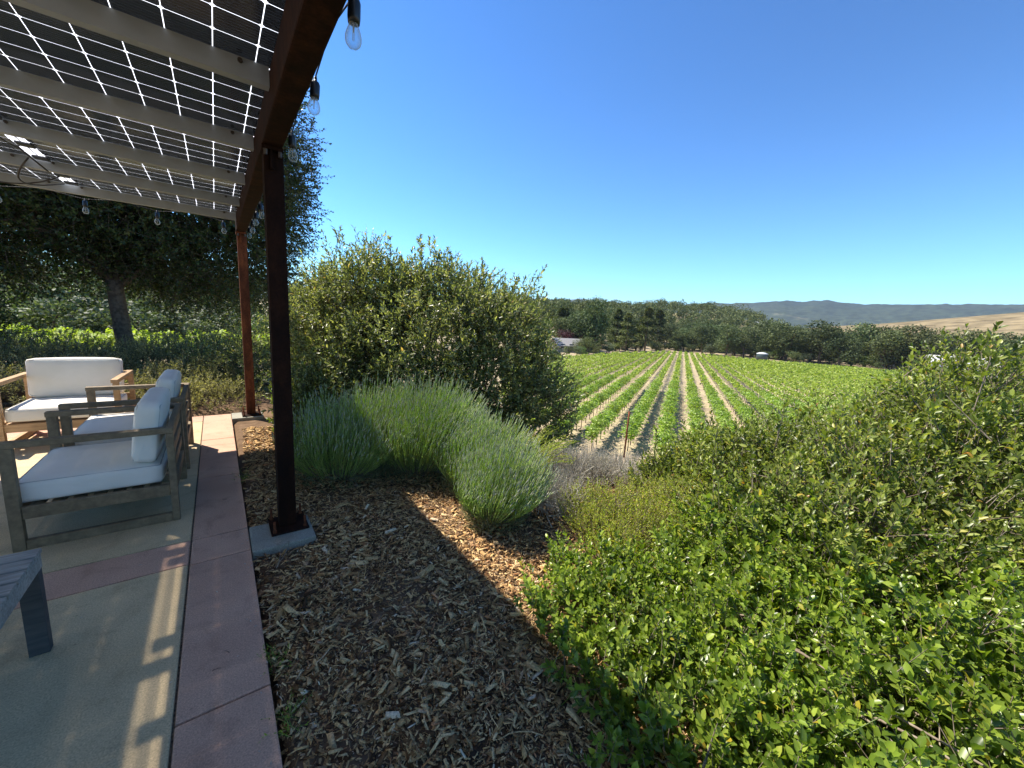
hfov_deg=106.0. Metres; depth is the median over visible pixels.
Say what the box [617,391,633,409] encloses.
grapevine
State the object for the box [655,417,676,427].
grapevine
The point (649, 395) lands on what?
grapevine
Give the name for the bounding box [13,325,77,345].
grapevine
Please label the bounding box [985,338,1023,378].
oak tree
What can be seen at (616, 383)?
grapevine
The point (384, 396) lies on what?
lavender
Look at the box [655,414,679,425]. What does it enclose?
grapevine
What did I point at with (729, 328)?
oak tree
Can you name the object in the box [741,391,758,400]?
grapevine
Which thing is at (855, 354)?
oak tree
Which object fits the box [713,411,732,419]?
grapevine
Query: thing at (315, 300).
shrub
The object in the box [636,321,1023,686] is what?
shrub
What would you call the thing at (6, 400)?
shrub
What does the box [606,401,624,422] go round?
grapevine
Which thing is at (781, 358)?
oak tree
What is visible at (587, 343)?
oak tree
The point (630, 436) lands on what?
grapevine
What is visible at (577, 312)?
oak tree
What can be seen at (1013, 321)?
golden hills
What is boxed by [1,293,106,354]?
tree
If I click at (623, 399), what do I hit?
grapevine
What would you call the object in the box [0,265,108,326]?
tree
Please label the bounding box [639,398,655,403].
grapevine
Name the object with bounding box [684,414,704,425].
grapevine
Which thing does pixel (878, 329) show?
tree
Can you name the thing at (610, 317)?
oak tree
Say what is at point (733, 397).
grapevine
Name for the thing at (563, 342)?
house
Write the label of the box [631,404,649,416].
grapevine
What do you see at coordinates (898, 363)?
tree
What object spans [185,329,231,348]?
grapevine
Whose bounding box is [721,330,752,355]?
oak tree
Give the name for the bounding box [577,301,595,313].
tree
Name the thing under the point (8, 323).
shrub
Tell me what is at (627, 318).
pine tree
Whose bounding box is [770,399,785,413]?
grapevine
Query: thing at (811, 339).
oak tree
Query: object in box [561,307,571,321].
pine tree
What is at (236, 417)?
concrete footing
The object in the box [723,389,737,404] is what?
grapevine
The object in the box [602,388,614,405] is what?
grapevine
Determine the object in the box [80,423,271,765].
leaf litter
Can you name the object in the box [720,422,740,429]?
grapevine
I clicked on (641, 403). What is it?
grapevine
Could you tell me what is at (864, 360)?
tree
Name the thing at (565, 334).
plum tree
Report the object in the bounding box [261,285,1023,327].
wooded hills
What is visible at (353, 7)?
string light
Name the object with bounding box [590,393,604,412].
grapevine
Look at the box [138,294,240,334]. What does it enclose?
tree
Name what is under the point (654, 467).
shrub
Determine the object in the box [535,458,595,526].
dry clump
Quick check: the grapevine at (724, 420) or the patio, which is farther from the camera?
the grapevine at (724, 420)
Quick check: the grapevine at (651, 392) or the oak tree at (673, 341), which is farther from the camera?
the oak tree at (673, 341)
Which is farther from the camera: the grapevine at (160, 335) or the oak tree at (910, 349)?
the oak tree at (910, 349)
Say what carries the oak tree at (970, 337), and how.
on the ground
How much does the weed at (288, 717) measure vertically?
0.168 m
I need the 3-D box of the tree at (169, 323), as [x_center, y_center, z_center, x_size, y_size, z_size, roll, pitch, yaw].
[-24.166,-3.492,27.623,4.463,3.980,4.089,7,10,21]
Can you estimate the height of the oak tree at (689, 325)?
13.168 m
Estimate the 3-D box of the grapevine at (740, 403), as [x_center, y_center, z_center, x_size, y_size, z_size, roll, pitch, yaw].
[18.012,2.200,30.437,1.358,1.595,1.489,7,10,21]
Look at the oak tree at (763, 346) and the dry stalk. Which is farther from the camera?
the oak tree at (763, 346)
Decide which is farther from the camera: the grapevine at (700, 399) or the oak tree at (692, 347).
the oak tree at (692, 347)
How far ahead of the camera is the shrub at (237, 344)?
6.82 m
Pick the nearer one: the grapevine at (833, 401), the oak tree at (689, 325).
the grapevine at (833, 401)
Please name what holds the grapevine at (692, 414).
on the ground
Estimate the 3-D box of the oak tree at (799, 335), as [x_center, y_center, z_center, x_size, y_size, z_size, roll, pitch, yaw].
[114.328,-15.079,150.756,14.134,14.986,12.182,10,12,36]
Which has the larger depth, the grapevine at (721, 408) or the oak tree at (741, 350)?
the oak tree at (741, 350)
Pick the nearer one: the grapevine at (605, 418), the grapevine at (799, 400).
the grapevine at (605, 418)
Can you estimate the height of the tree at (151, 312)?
4.898 m
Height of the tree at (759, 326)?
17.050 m
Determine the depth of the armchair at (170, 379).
3.43 m
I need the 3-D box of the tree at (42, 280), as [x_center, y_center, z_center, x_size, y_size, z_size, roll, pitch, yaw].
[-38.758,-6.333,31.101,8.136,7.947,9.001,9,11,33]
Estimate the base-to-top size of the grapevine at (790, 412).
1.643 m
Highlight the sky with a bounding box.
[16,0,1023,304]
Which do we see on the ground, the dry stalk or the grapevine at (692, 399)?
the grapevine at (692, 399)
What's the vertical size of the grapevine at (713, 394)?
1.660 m
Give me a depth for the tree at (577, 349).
96.04 m
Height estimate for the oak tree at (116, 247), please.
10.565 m
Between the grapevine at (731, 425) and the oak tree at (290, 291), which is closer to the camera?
the grapevine at (731, 425)
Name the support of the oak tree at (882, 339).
on the ground
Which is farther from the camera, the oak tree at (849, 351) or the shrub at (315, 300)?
the oak tree at (849, 351)
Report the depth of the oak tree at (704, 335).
155.04 m
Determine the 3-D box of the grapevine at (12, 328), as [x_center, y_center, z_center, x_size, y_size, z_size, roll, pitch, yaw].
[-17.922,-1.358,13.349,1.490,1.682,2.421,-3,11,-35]
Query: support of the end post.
on the ground
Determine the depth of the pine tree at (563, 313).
131.02 m
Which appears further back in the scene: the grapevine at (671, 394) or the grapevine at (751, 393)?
the grapevine at (751, 393)
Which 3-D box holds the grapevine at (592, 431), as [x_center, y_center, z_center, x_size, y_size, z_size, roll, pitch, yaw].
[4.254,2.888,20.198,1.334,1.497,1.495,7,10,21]
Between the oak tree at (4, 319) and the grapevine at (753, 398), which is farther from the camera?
the grapevine at (753, 398)
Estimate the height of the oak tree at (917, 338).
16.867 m
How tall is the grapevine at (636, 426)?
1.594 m
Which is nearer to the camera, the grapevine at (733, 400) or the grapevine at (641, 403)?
the grapevine at (641, 403)
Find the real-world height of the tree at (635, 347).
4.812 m
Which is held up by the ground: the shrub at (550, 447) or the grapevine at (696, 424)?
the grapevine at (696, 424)
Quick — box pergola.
[0,0,346,536]
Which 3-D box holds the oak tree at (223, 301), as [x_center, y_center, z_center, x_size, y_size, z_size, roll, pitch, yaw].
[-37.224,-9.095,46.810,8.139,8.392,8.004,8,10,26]
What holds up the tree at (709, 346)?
on the ground
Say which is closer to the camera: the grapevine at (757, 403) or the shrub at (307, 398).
the shrub at (307, 398)
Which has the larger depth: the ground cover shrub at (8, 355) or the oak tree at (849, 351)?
the oak tree at (849, 351)
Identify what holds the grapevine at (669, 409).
on the ground
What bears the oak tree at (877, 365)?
on the ground
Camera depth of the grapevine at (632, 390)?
33.79 m
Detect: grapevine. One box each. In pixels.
[0,322,22,339]
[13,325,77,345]
[26,329,100,348]
[53,327,100,348]
[70,336,113,349]
[84,325,145,347]
[138,329,173,338]
[138,335,183,355]
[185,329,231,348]
[231,334,268,347]
[569,412,585,434]
[573,405,591,426]
[574,407,586,428]
[576,389,587,405]
[579,401,597,422]
[581,423,607,448]
[583,387,594,399]
[584,399,599,419]
[586,382,598,390]
[588,415,612,444]
[589,396,602,415]
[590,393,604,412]
[593,380,602,390]
[594,414,613,438]
[596,392,608,407]
[596,412,615,434]
[599,409,618,429]
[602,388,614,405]
[604,403,620,425]
[606,385,616,399]
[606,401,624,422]
[610,382,620,393]
[610,397,627,418]
[612,396,629,415]
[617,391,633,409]
[617,426,641,450]
[621,419,642,444]
[622,389,637,405]
[624,416,645,439]
[628,383,638,398]
[630,407,650,421]
[630,410,648,424]
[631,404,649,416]
[634,380,643,393]
[634,402,651,412]
[638,401,652,412]
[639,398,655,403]
[643,394,656,403]
[645,390,656,396]
[648,433,673,454]
[650,428,675,441]
[652,425,676,440]
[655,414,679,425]
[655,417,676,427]
[657,417,676,430]
[658,411,677,420]
[660,406,678,414]
[661,403,676,413]
[663,397,679,403]
[663,399,678,406]
[664,391,679,398]
[684,385,700,392]
[684,397,701,404]
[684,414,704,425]
[685,406,704,415]
[686,395,701,403]
[686,410,707,419]
[686,420,706,432]
[687,401,702,409]
[687,418,704,430]
[706,391,720,407]
[708,396,722,413]
[709,404,731,414]
[710,404,725,418]
[711,400,725,406]
[713,409,732,419]
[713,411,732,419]
[716,418,733,429]
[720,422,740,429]
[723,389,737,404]
[724,393,740,409]
[726,396,741,411]
[730,399,745,413]
[733,401,750,418]
[737,406,755,426]
[738,411,753,418]
[740,388,753,402]
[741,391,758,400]
[742,414,755,421]
[747,395,765,408]
[747,397,769,411]
[751,401,766,411]
[756,403,771,416]
[759,405,775,417]
[760,409,778,420]
[764,393,778,399]
[765,396,782,409]
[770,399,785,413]
[773,402,789,413]
[786,408,806,418]
[789,398,804,408]
[802,396,818,403]
[816,406,832,414]
[826,399,842,407]
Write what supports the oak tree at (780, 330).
on the ground
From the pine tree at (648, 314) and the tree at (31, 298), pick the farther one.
the pine tree at (648, 314)
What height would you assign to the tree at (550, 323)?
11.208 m
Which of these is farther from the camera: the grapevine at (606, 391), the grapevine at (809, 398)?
the grapevine at (809, 398)
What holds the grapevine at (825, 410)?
on the ground
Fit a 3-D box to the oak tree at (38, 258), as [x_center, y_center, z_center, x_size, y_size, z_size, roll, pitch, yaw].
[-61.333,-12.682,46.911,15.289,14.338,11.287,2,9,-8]
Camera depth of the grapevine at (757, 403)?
31.85 m
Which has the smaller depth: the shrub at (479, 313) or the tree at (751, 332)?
the shrub at (479, 313)
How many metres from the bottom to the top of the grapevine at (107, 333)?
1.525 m
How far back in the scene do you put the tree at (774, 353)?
146.46 m
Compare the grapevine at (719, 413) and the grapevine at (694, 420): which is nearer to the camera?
the grapevine at (694, 420)
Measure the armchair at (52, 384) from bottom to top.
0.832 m
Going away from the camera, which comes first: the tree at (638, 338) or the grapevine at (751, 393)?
the grapevine at (751, 393)
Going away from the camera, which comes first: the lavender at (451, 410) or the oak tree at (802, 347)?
the lavender at (451, 410)
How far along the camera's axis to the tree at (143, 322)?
23.29 m
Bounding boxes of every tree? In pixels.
[0,79,334,381]
[0,217,50,336]
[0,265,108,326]
[0,271,91,294]
[0,289,58,322]
[0,291,32,323]
[0,303,59,354]
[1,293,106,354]
[7,223,61,279]
[14,290,85,321]
[42,260,156,295]
[59,294,166,335]
[85,277,161,311]
[129,304,206,320]
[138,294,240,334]
[153,308,199,334]
[179,312,241,334]
[189,277,238,307]
[205,301,293,330]
[225,274,267,315]
[238,312,269,354]
[263,276,310,315]
[414,314,456,341]
[539,306,555,330]
[540,318,553,335]
[551,310,588,337]
[552,307,569,336]
[552,315,577,337]
[554,300,575,317]
[557,329,582,338]
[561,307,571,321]
[564,314,594,342]
[564,345,574,353]
[573,346,582,354]
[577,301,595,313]
[578,337,597,352]
[578,346,588,354]
[580,299,614,352]
[590,346,601,353]
[600,342,615,352]
[603,344,615,352]
[604,308,625,344]
[604,314,622,338]
[604,322,620,342]
[606,317,647,349]
[613,341,624,350]
[615,313,639,351]
[630,320,645,350]
[631,342,642,350]
[633,307,661,350]
[644,309,671,349]
[649,341,663,350]
[660,322,685,348]
[666,336,684,350]
[669,330,685,350]
[671,318,689,330]
[678,326,692,349]
[683,330,698,350]
[686,322,696,345]
[688,344,697,351]
[689,323,720,352]
[703,343,716,353]
[705,324,724,343]
[712,322,744,352]
[712,324,744,356]
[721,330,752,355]
[729,333,756,357]
[740,327,765,356]
[750,335,770,356]
[755,320,781,335]
[755,335,775,352]
[761,332,802,359]
[763,321,808,360]
[768,350,783,359]
[786,350,800,361]
[790,326,816,360]
[795,330,834,362]
[797,353,812,361]
[798,319,844,363]
[821,327,865,365]
[823,356,837,363]
[840,341,864,365]
[843,322,886,365]
[844,359,858,364]
[859,355,878,366]
[861,328,915,368]
[864,325,906,368]
[873,361,884,368]
[883,357,905,368]
[885,328,939,369]
[891,324,962,365]
[937,335,978,356]
[945,327,1023,357]
[976,332,1021,355]
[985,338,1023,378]
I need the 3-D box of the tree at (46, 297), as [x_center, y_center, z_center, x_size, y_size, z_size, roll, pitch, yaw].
[-33.837,-4.646,28.978,5.742,5.120,5.260,8,10,25]
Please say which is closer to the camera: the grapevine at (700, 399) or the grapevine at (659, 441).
the grapevine at (659, 441)
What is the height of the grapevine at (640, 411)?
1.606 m
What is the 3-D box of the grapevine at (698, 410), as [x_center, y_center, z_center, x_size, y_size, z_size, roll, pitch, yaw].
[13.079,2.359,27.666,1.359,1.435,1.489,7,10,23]
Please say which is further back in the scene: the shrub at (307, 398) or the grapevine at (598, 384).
the grapevine at (598, 384)
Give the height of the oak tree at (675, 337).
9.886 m
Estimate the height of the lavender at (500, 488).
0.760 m
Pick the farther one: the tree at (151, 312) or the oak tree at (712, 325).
the oak tree at (712, 325)
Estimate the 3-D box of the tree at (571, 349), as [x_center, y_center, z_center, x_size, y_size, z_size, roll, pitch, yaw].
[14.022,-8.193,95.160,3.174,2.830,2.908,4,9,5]
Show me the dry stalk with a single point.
(280, 553)
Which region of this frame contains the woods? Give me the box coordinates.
[509,292,854,332]
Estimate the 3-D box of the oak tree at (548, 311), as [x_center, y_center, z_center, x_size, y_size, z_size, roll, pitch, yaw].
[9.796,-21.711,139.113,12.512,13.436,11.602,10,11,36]
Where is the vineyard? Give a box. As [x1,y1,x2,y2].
[499,350,1020,508]
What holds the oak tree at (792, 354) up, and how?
on the ground
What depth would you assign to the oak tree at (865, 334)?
134.25 m
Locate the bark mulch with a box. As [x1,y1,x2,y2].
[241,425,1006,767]
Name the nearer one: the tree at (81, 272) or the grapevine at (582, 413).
the grapevine at (582, 413)
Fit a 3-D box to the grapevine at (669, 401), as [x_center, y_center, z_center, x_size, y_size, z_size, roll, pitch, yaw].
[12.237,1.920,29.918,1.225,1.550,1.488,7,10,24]
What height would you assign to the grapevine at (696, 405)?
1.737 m
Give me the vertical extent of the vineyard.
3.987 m
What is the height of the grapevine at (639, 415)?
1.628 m
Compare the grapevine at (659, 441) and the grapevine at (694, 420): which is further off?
the grapevine at (694, 420)
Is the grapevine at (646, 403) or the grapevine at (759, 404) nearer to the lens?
the grapevine at (646, 403)
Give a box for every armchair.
[0,357,135,440]
[0,387,186,552]
[58,369,193,471]
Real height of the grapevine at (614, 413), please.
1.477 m
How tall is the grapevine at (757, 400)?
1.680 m
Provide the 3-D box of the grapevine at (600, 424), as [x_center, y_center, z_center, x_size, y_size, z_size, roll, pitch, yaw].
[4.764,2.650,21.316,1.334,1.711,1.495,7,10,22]
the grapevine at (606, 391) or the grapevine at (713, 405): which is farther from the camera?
the grapevine at (606, 391)
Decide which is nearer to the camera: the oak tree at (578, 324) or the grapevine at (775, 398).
the grapevine at (775, 398)
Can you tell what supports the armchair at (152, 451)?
on the patio
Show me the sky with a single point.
(865, 152)
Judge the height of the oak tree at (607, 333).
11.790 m
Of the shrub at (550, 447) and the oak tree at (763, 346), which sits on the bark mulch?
the shrub at (550, 447)
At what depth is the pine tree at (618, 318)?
133.65 m
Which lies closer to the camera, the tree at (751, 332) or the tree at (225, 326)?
the tree at (225, 326)
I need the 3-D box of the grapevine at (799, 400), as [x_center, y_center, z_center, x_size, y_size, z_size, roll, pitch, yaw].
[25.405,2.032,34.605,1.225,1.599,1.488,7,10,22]
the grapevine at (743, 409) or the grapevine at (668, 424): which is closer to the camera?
the grapevine at (668, 424)
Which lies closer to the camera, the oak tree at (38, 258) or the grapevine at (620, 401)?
the grapevine at (620, 401)
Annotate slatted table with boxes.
[0,548,53,657]
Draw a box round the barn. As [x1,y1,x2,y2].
[923,355,997,376]
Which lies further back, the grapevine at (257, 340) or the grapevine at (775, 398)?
the grapevine at (775, 398)
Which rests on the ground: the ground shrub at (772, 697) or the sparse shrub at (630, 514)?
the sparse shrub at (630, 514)
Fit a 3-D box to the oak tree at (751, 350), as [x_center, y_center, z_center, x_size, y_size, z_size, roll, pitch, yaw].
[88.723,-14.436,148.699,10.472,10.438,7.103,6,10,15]
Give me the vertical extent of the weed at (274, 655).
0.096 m
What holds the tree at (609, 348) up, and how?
on the ground
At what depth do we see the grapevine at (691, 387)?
37.47 m
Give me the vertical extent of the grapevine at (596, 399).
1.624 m
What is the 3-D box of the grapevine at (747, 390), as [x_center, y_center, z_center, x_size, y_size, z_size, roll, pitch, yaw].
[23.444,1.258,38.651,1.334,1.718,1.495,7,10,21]
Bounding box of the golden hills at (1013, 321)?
[808,312,1023,340]
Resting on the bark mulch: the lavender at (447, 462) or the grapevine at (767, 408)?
the lavender at (447, 462)
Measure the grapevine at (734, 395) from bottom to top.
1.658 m
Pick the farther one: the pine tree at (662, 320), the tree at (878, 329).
the pine tree at (662, 320)
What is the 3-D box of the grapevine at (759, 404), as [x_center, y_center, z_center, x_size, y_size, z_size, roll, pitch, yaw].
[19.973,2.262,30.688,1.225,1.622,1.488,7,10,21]
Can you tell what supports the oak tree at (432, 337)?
on the ground
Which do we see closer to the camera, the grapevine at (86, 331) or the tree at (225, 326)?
the grapevine at (86, 331)
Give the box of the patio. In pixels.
[0,414,282,767]
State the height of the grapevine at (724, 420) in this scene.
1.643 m
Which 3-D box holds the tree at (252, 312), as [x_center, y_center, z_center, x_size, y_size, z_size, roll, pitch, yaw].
[-22.283,-4.643,33.003,6.626,5.400,5.989,3,9,0]
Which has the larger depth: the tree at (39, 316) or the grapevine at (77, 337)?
the tree at (39, 316)
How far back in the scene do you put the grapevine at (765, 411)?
28.41 m
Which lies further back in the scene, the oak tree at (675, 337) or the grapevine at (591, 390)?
the oak tree at (675, 337)
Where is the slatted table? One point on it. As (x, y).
(21, 578)
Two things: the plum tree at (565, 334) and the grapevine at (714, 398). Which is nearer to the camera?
the grapevine at (714, 398)
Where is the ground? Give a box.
[2,303,1007,767]
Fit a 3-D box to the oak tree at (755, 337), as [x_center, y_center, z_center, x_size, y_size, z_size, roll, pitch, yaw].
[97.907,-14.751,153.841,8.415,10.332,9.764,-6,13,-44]
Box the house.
[550,338,583,352]
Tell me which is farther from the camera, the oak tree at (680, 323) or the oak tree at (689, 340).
the oak tree at (680, 323)
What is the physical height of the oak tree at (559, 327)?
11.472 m
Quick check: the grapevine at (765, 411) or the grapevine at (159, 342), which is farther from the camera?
the grapevine at (765, 411)
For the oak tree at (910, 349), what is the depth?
124.94 m
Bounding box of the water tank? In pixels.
[756,352,767,360]
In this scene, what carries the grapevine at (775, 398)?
on the ground
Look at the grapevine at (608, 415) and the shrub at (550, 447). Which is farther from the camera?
the grapevine at (608, 415)
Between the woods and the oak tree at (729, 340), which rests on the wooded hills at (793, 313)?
the woods
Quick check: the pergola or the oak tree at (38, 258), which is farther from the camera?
the oak tree at (38, 258)
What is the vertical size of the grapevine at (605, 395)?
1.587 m
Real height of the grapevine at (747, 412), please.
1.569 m
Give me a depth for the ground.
2.23 m
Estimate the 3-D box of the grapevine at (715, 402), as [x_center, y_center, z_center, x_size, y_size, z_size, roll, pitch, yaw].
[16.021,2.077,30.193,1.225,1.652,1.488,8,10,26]
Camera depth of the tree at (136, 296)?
31.71 m
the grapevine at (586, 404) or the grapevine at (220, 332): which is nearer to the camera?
the grapevine at (220, 332)
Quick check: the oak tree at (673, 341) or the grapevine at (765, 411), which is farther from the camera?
the oak tree at (673, 341)
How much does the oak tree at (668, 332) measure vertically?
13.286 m
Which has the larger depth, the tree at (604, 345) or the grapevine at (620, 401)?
the tree at (604, 345)
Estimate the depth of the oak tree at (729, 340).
144.86 m
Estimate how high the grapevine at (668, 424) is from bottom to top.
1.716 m
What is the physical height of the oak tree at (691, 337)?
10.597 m
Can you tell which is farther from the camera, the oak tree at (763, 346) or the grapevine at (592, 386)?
the oak tree at (763, 346)
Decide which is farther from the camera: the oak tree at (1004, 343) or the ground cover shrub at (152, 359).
the oak tree at (1004, 343)
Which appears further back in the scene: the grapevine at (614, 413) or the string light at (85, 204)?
the grapevine at (614, 413)
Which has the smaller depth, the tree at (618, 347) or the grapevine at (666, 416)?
the grapevine at (666, 416)
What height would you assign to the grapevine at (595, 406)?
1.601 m
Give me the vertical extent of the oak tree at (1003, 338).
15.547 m
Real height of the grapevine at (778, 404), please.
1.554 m
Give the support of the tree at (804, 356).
on the ground
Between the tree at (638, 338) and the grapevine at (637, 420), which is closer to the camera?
the grapevine at (637, 420)
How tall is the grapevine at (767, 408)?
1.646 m
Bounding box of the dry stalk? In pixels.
[276,541,288,567]
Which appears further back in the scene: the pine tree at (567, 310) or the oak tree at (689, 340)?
the oak tree at (689, 340)
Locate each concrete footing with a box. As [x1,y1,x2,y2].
[231,412,263,424]
[249,515,315,565]
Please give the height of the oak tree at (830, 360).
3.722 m
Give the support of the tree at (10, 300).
on the ground
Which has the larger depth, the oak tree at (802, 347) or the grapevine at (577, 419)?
the oak tree at (802, 347)
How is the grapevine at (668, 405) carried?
on the ground
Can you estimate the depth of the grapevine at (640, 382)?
40.30 m
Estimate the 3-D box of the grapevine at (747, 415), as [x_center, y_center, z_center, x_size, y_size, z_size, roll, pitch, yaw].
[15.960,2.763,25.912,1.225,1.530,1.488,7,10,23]
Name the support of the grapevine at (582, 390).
on the ground
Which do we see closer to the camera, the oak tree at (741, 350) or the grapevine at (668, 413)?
the grapevine at (668, 413)
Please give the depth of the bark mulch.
1.84 m
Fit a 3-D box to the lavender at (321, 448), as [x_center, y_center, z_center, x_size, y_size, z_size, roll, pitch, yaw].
[-1.504,0.439,3.555,1.202,0.955,1.210,-4,12,-37]
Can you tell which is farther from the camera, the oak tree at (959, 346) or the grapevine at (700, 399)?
the oak tree at (959, 346)
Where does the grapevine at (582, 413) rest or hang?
on the ground
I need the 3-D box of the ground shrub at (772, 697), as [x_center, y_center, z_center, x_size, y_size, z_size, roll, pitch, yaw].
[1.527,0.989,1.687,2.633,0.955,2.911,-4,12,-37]
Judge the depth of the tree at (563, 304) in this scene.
165.47 m
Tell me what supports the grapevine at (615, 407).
on the ground
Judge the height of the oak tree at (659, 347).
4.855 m
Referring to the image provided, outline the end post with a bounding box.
[623,411,630,457]
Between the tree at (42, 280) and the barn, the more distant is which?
the barn
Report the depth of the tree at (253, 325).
26.98 m
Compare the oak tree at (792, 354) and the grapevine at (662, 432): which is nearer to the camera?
the grapevine at (662, 432)
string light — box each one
[0,186,226,232]
[248,0,361,238]
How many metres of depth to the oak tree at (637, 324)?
143.68 m
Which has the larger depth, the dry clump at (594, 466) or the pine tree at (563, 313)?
the pine tree at (563, 313)
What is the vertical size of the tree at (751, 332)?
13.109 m
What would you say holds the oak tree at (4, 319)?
on the ground
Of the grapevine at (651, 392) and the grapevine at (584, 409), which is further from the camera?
the grapevine at (651, 392)
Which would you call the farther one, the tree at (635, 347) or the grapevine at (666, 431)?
the tree at (635, 347)
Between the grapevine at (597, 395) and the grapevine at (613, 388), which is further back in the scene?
the grapevine at (613, 388)
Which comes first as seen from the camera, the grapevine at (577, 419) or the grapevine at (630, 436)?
the grapevine at (630, 436)
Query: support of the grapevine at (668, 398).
on the ground
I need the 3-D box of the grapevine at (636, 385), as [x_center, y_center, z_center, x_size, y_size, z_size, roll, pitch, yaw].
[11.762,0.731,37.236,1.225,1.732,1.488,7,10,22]
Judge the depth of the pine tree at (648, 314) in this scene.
136.63 m
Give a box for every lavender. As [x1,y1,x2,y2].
[272,382,410,492]
[318,371,442,481]
[366,369,495,484]
[433,403,542,496]
[450,429,559,535]
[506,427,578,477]
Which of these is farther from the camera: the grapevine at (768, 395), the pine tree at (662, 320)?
the pine tree at (662, 320)
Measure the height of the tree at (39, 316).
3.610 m
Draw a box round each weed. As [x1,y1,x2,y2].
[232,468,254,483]
[257,643,290,674]
[259,688,312,742]
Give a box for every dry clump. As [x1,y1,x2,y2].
[533,438,644,488]
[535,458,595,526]
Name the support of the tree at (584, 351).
on the ground
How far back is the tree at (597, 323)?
110.45 m
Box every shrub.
[0,280,31,360]
[0,319,132,382]
[0,321,271,412]
[0,375,25,402]
[170,277,349,394]
[261,225,428,435]
[262,368,338,447]
[300,233,589,454]
[513,475,1023,767]
[556,459,730,569]
[621,410,767,499]
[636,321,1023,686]
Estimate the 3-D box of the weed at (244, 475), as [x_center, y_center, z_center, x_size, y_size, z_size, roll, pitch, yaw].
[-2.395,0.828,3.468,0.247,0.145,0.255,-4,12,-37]
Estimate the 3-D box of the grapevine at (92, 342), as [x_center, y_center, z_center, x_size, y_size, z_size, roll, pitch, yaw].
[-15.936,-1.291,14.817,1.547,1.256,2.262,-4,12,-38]
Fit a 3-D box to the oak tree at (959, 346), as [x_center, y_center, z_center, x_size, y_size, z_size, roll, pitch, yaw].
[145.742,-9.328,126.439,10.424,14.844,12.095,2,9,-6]
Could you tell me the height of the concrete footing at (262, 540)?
0.144 m
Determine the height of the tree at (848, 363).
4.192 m
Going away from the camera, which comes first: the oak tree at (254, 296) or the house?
the oak tree at (254, 296)
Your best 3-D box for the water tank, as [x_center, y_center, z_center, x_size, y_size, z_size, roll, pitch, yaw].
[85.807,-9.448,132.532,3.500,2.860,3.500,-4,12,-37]

